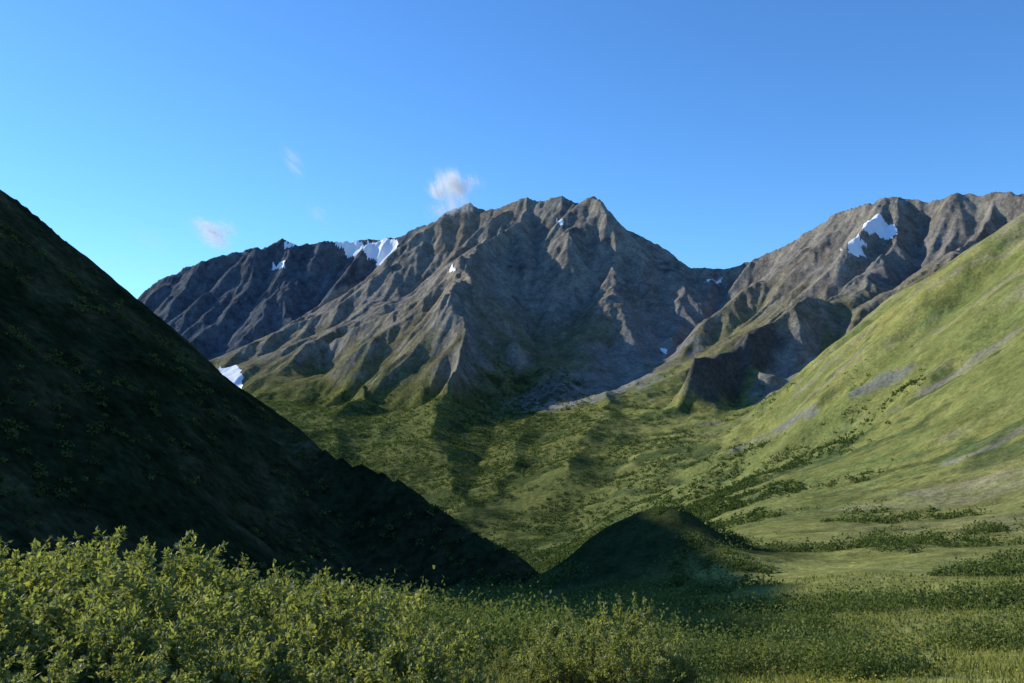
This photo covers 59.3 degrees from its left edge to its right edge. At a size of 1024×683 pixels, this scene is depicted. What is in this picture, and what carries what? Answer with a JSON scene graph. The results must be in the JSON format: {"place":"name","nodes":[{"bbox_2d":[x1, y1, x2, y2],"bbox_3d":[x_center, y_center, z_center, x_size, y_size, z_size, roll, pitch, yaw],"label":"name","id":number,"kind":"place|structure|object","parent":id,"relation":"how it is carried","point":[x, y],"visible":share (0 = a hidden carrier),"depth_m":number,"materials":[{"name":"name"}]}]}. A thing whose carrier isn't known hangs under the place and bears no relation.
{"place":"outdoors","nodes":[
{"label":"outdoors","id":0,"kind":"place"},
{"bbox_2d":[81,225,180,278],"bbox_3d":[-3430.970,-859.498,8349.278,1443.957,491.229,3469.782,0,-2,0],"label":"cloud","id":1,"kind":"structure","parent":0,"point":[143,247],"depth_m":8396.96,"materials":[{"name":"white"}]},
{"bbox_2d":[180,215,240,252],"bbox_3d":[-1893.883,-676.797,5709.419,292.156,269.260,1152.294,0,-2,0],"label":"cloud","id":2,"kind":"structure","parent":0,"point":[208,229],"depth_m":5688.79,"materials":[{"name":"white"}]},
{"bbox_2d":[0,190,540,592],"bbox_3d":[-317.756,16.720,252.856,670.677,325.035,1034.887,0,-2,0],"label":"hillside","id":3,"kind":"structure","parent":0,"point":[169,507],"depth_m":330.76,"materials":[{"name":"green plant"}]},
{"bbox_2d":[138,225,425,359],"bbox_3d":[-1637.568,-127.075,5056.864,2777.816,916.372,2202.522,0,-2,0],"label":"mountain","id":4,"kind":"structure","parent":0,"point":[214,307],"depth_m":4689.15,"materials":[{"name":"grey stone"}]},
{"bbox_2d":[278,143,310,186],"bbox_3d":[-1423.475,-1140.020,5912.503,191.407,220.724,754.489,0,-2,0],"label":"cloud","id":5,"kind":"structure","parent":0,"point":[292,162],"depth_m":5863.50,"materials":[{"name":"white"}]},
{"bbox_2d":[307,201,325,220],"bbox_3d":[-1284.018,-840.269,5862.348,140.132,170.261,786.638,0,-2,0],"label":"cloud","id":6,"kind":"structure","parent":0,"point":[315,210],"depth_m":5861.26,"materials":[{"name":"white"}]},
{"bbox_2d":[422,163,484,205],"bbox_3d":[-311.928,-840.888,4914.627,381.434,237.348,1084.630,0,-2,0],"label":"cloud","id":7,"kind":"structure","parent":0,"point":[447,181],"depth_m":4883.71,"materials":[{"name":"white"}]},
{"bbox_2d":[429,193,480,218],"bbox_3d":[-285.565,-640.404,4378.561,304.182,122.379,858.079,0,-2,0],"label":"cloud","id":8,"kind":"structure","parent":0,"point":[449,207],"depth_m":4327.11,"materials":[{"name":"white"}]},
{"bbox_2d":[209,196,729,412],"bbox_3d":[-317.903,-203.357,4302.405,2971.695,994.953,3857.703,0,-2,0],"label":"mountain","id":9,"kind":"structure","parent":0,"point":[595,293],"depth_m":3374.73,"materials":[{"name":"grey stone"}]},
{"bbox_2d":[0,0,1023,298],"label":"sky","id":10,"kind":"structure","parent":0,"point":[719,134],"materials":[{"name":"blue"}]},
{"bbox_2d":[264,373,1023,682],"bbox_3d":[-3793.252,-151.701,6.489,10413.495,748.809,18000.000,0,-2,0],"label":"ground","id":11,"kind":"structure","parent":0,"point":[627,548],"depth_m":1150.01,"materials":[{"name":"green plant"}]},
{"bbox_2d":[0,566,14,635],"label":"willow shrub","id":12,"kind":"object","parent":11,"relation":"on","point":[5,583],"visible":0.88,"depth_m":6.37,"materials":[{"name":"green plant"}]},
{"bbox_2d":[0,623,30,676],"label":"willow shrub","id":13,"kind":"object","parent":11,"relation":"on","point":[2,638],"visible":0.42,"depth_m":5.98,"materials":[{"name":"green plant"}]},
{"bbox_2d":[0,538,45,596],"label":"willow shrub","id":14,"kind":"object","parent":11,"relation":"on","point":[7,566],"visible":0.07,"depth_m":10.26,"materials":[{"name":"green plant"}]},
{"bbox_2d":[0,551,85,624],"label":"willow shrub","id":15,"kind":"object","parent":11,"relation":"on","point":[32,575],"visible":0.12,"depth_m":8.32,"materials":[{"name":"green plant"}]},
{"bbox_2d":[0,646,90,682],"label":"willow shrub","id":16,"kind":"object","parent":11,"relation":"on","point":[65,675],"visible":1,"depth_m":4.61,"materials":[{"name":"green plant"}]},
{"bbox_2d":[0,560,114,672],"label":"willow shrub","id":17,"kind":"object","parent":11,"relation":"on","point":[45,592],"visible":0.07,"depth_m":6.95,"materials":[{"name":"green plant"}]},
{"bbox_2d":[0,591,148,682],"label":"willow shrub","id":18,"kind":"object","parent":11,"relation":"on","point":[17,667],"visible":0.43,"depth_m":6.01,"materials":[{"name":"green plant"}]},
{"bbox_2d":[0,535,156,629],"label":"willow shrub","id":19,"kind":"object","parent":11,"relation":"on","point":[73,581],"visible":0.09,"depth_m":8.65,"materials":[{"name":"green plant"}]},
{"bbox_2d":[3,525,165,592],"bbox_3d":[-5.425,3.364,11.527,2.399,2.034,2.065,-2,-3,33],"label":"willow shrub","id":20,"kind":"object","parent":11,"relation":"on","point":[120,532],"depth_m":11.76,"materials":[{"name":"green plant"}]},
{"bbox_2d":[2,531,172,591],"bbox_3d":[-6.041,3.324,11.235,1.954,1.874,2.909,-1,-3,23],"label":"willow shrub","id":21,"kind":"object","parent":11,"relation":"on","point":[61,543],"visible":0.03,"depth_m":11.08,"materials":[{"name":"green plant"}]},
{"bbox_2d":[13,588,173,682],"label":"willow shrub","id":22,"kind":"object","parent":11,"relation":"on","point":[102,635],"visible":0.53,"depth_m":6.02,"materials":[{"name":"green plant"}]},
{"bbox_2d":[0,553,220,676],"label":"willow shrub","id":23,"kind":"object","parent":11,"relation":"on","point":[56,614],"visible":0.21,"depth_m":6.62,"materials":[{"name":"green plant"}]},
{"bbox_2d":[24,543,237,639],"bbox_3d":[-3.822,2.894,8.801,2.293,1.771,1.973,1,-3,-15],"label":"willow shrub","id":24,"kind":"object","parent":11,"relation":"on","point":[142,551],"depth_m":8.99,"materials":[{"name":"green plant"}]},
{"bbox_2d":[8,549,254,682],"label":"willow shrub","id":25,"kind":"object","parent":11,"relation":"on","point":[138,582],"visible":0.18,"depth_m":6.93,"materials":[{"name":"green plant"}]},
{"bbox_2d":[60,536,202,621],"bbox_3d":[-5.312,3.705,12.535,2.121,2.008,1.789,2,-3,-32],"label":"willow shrub","id":26,"kind":"object","parent":11,"relation":"on","point":[166,555],"visible":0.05,"depth_m":12.64,"materials":[{"name":"green plant"}]},
{"bbox_2d":[88,636,210,682],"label":"willow shrub","id":27,"kind":"object","parent":11,"relation":"on","point":[158,675],"visible":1,"depth_m":4.98,"materials":[{"name":"green plant"}]},
{"bbox_2d":[59,541,280,669],"bbox_3d":[-3.598,2.964,9.156,2.462,1.904,2.077,0,-2,-8],"label":"willow shrub","id":28,"kind":"object","parent":11,"relation":"on","point":[206,571],"visible":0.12,"depth_m":9.13,"materials":[{"name":"green plant"}]},
{"bbox_2d":[96,603,268,682],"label":"willow shrub","id":29,"kind":"object","parent":11,"relation":"on","point":[178,653],"visible":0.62,"depth_m":6.04,"materials":[{"name":"green plant"}]},
{"bbox_2d":[156,530,262,626],"bbox_3d":[-4.473,3.815,12.742,2.026,2.163,2.332,0,-2,-7],"label":"willow shrub","id":30,"kind":"object","parent":11,"relation":"on","point":[185,580],"visible":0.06,"depth_m":13.03,"materials":[{"name":"green plant"}]},
{"bbox_2d":[172,590,293,682],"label":"willow shrub","id":31,"kind":"object","parent":11,"relation":"on","point":[281,635],"visible":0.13,"depth_m":7.40,"materials":[{"name":"green plant"}]},
{"bbox_2d":[185,584,302,636],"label":"willow shrub","id":32,"kind":"object","parent":11,"relation":"on","point":[253,605],"visible":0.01,"depth_m":10.02,"materials":[{"name":"green plant"}]},
{"bbox_2d":[199,622,310,682],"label":"willow shrub","id":33,"kind":"object","parent":11,"relation":"on","point":[247,668],"visible":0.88,"depth_m":6.24,"materials":[{"name":"green plant"}]},
{"bbox_2d":[220,562,297,621],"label":"willow shrub","id":34,"kind":"object","parent":11,"relation":"on","point":[277,571],"visible":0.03,"depth_m":12.68,"materials":[{"name":"green plant"}]},
{"bbox_2d":[236,574,314,623],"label":"willow shrub","id":35,"kind":"object","parent":11,"relation":"on","point":[286,590],"visible":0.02,"depth_m":12.03,"materials":[{"name":"green plant"}]},
{"bbox_2d":[201,581,372,682],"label":"willow shrub","id":36,"kind":"object","parent":11,"relation":"on","point":[277,622],"visible":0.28,"depth_m":7.91,"materials":[{"name":"green plant"}]},
{"bbox_2d":[229,584,356,655],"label":"willow shrub","id":37,"kind":"object","parent":11,"relation":"on","point":[279,610],"visible":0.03,"depth_m":9.66,"materials":[{"name":"green plant"}]},
{"bbox_2d":[269,637,422,682],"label":"willow shrub","id":38,"kind":"object","parent":11,"relation":"on","point":[372,672],"visible":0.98,"depth_m":6.37,"materials":[{"name":"green plant"}]},
{"bbox_2d":[286,577,413,628],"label":"willow shrub","id":39,"kind":"object","parent":11,"relation":"on","point":[358,614],"visible":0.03,"depth_m":12.11,"materials":[{"name":"green plant"}]},
{"bbox_2d":[282,566,422,672],"bbox_3d":[-1.616,3.292,9.650,1.426,1.720,2.124,-1,-3,15],"label":"willow shrub","id":40,"kind":"object","parent":11,"relation":"on","point":[327,595],"visible":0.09,"depth_m":9.86,"materials":[{"name":"green plant"}]},
{"bbox_2d":[266,578,440,682],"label":"willow shrub","id":41,"kind":"object","parent":11,"relation":"on","point":[371,637],"visible":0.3,"depth_m":8.10,"materials":[{"name":"green plant"}]},
{"bbox_2d":[332,579,437,644],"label":"willow shrub","id":42,"kind":"object","parent":11,"relation":"on","point":[423,599],"visible":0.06,"depth_m":12.22,"materials":[{"name":"green plant"}]},
{"bbox_2d":[385,602,456,676],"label":"willow shrub","id":43,"kind":"object","parent":11,"relation":"on","point":[423,609],"visible":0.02,"depth_m":10.36,"materials":[{"name":"green plant"}]},
{"bbox_2d":[360,616,498,682],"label":"willow shrub","id":44,"kind":"object","parent":11,"relation":"on","point":[410,665],"visible":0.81,"depth_m":7.47,"materials":[{"name":"green plant"}]},
{"bbox_2d":[420,619,466,666],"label":"willow shrub","id":45,"kind":"object","parent":11,"relation":"on","point":[445,639],"visible":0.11,"depth_m":18.84,"materials":[{"name":"green plant"}]},
{"bbox_2d":[435,645,472,682],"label":"willow shrub","id":46,"kind":"object","parent":11,"relation":"on","point":[449,668],"visible":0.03,"depth_m":13.95,"materials":[{"name":"green plant"}]},
{"bbox_2d":[455,649,490,666],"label":"willow shrub","id":47,"kind":"object","parent":11,"relation":"on","point":[484,659],"visible":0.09,"depth_m":19.21,"materials":[{"name":"green plant"}]},
{"bbox_2d":[458,662,501,682],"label":"willow shrub","id":48,"kind":"object","parent":11,"relation":"on","point":[469,676],"visible":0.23,"depth_m":15.16,"materials":[{"name":"green plant"}]},
{"bbox_2d":[483,656,523,681],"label":"willow shrub","id":49,"kind":"object","parent":11,"relation":"on","point":[509,669],"visible":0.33,"depth_m":16.18,"materials":[{"name":"green plant"}]},
{"bbox_2d":[490,645,520,674],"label":"willow shrub","id":50,"kind":"object","parent":11,"relation":"on","point":[500,657],"visible":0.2,"depth_m":19.06,"materials":[{"name":"green plant"}]},
{"bbox_2d":[0,220,1023,682],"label":"shrub thicket","id":51,"kind":"object","parent":11,"relation":"on","point":[502,614],"visible":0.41,"depth_m":88.66,"materials":[{"name":"green plant"}]},
{"bbox_2d":[502,671,540,682],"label":"willow shrub","id":52,"kind":"object","parent":11,"relation":"on","point":[536,680],"visible":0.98,"depth_m":14.46,"materials":[{"name":"green plant"}]},
{"bbox_2d":[511,632,547,670],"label":"willow shrub","id":53,"kind":"object","parent":11,"relation":"on","point":[529,639],"depth_m":19.50,"materials":[{"name":"green plant"}]},
{"bbox_2d":[511,621,608,681],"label":"willow shrub","id":54,"kind":"object","parent":11,"relation":"on","point":[525,666],"visible":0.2,"depth_m":16.04,"materials":[{"name":"green plant"}]},
{"bbox_2d":[524,644,597,682],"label":"willow shrub","id":55,"kind":"object","parent":11,"relation":"on","point":[551,674],"visible":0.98,"depth_m":14.61,"materials":[{"name":"green plant"}]},
{"bbox_2d":[512,605,619,672],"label":"willow shrub","id":56,"kind":"object","parent":11,"relation":"on","point":[556,631],"visible":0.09,"depth_m":19.31,"materials":[{"name":"green plant"}]},
{"bbox_2d":[547,624,620,682],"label":"willow shrub","id":57,"kind":"object","parent":11,"relation":"on","point":[590,649],"visible":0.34,"depth_m":15.09,"materials":[{"name":"green plant"}]},
{"bbox_2d":[261,340,978,574],"bbox_3d":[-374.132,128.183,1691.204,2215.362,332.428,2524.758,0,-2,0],"label":"shrub thicket","id":58,"kind":"object","parent":11,"relation":"on","point":[705,503],"visible":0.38,"depth_m":1544.86,"materials":[{"name":"green plant"}]},
{"bbox_2d":[579,636,667,682],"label":"willow shrub","id":59,"kind":"object","parent":11,"relation":"on","point":[619,666],"visible":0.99,"depth_m":14.15,"materials":[{"name":"green plant"}]},
{"bbox_2d":[571,592,688,674],"bbox_3d":[2.348,6.772,19.772,2.909,2.378,1.954,-2,-3,40],"label":"willow shrub","id":60,"kind":"object","parent":11,"relation":"on","point":[642,616],"visible":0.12,"depth_m":19.98,"materials":[{"name":"green plant"}]},
{"bbox_2d":[588,611,686,682],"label":"willow shrub","id":61,"kind":"object","parent":11,"relation":"on","point":[648,657],"visible":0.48,"depth_m":16.08,"materials":[{"name":"green plant"}]},
{"bbox_2d":[617,618,694,682],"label":"willow shrub","id":62,"kind":"object","parent":11,"relation":"on","point":[681,663],"visible":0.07,"depth_m":19.92,"materials":[{"name":"green plant"}]},
{"bbox_2d":[671,654,714,682],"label":"willow shrub","id":63,"kind":"object","parent":11,"relation":"on","point":[691,676],"visible":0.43,"depth_m":19.99,"materials":[{"name":"green plant"}]},
{"bbox_2d":[741,636,1019,682],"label":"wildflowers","id":64,"kind":"object","parent":11,"relation":"on","point":[855,670],"visible":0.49,"depth_m":33.76,"materials":[{"name":"green plant"}]},
{"bbox_2d":[655,213,1023,532],"bbox_3d":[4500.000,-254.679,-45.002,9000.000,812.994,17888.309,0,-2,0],"label":"hillside","id":65,"kind":"structure","parent":0,"point":[960,318],"depth_m":928.71,"materials":[{"name":"green plant"}]},
{"bbox_2d":[658,191,1023,412],"bbox_3d":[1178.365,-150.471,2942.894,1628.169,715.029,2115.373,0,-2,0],"label":"mountain","id":66,"kind":"structure","parent":0,"point":[781,313],"depth_m":2797.55,"materials":[{"name":"grey stone"}]}
]}

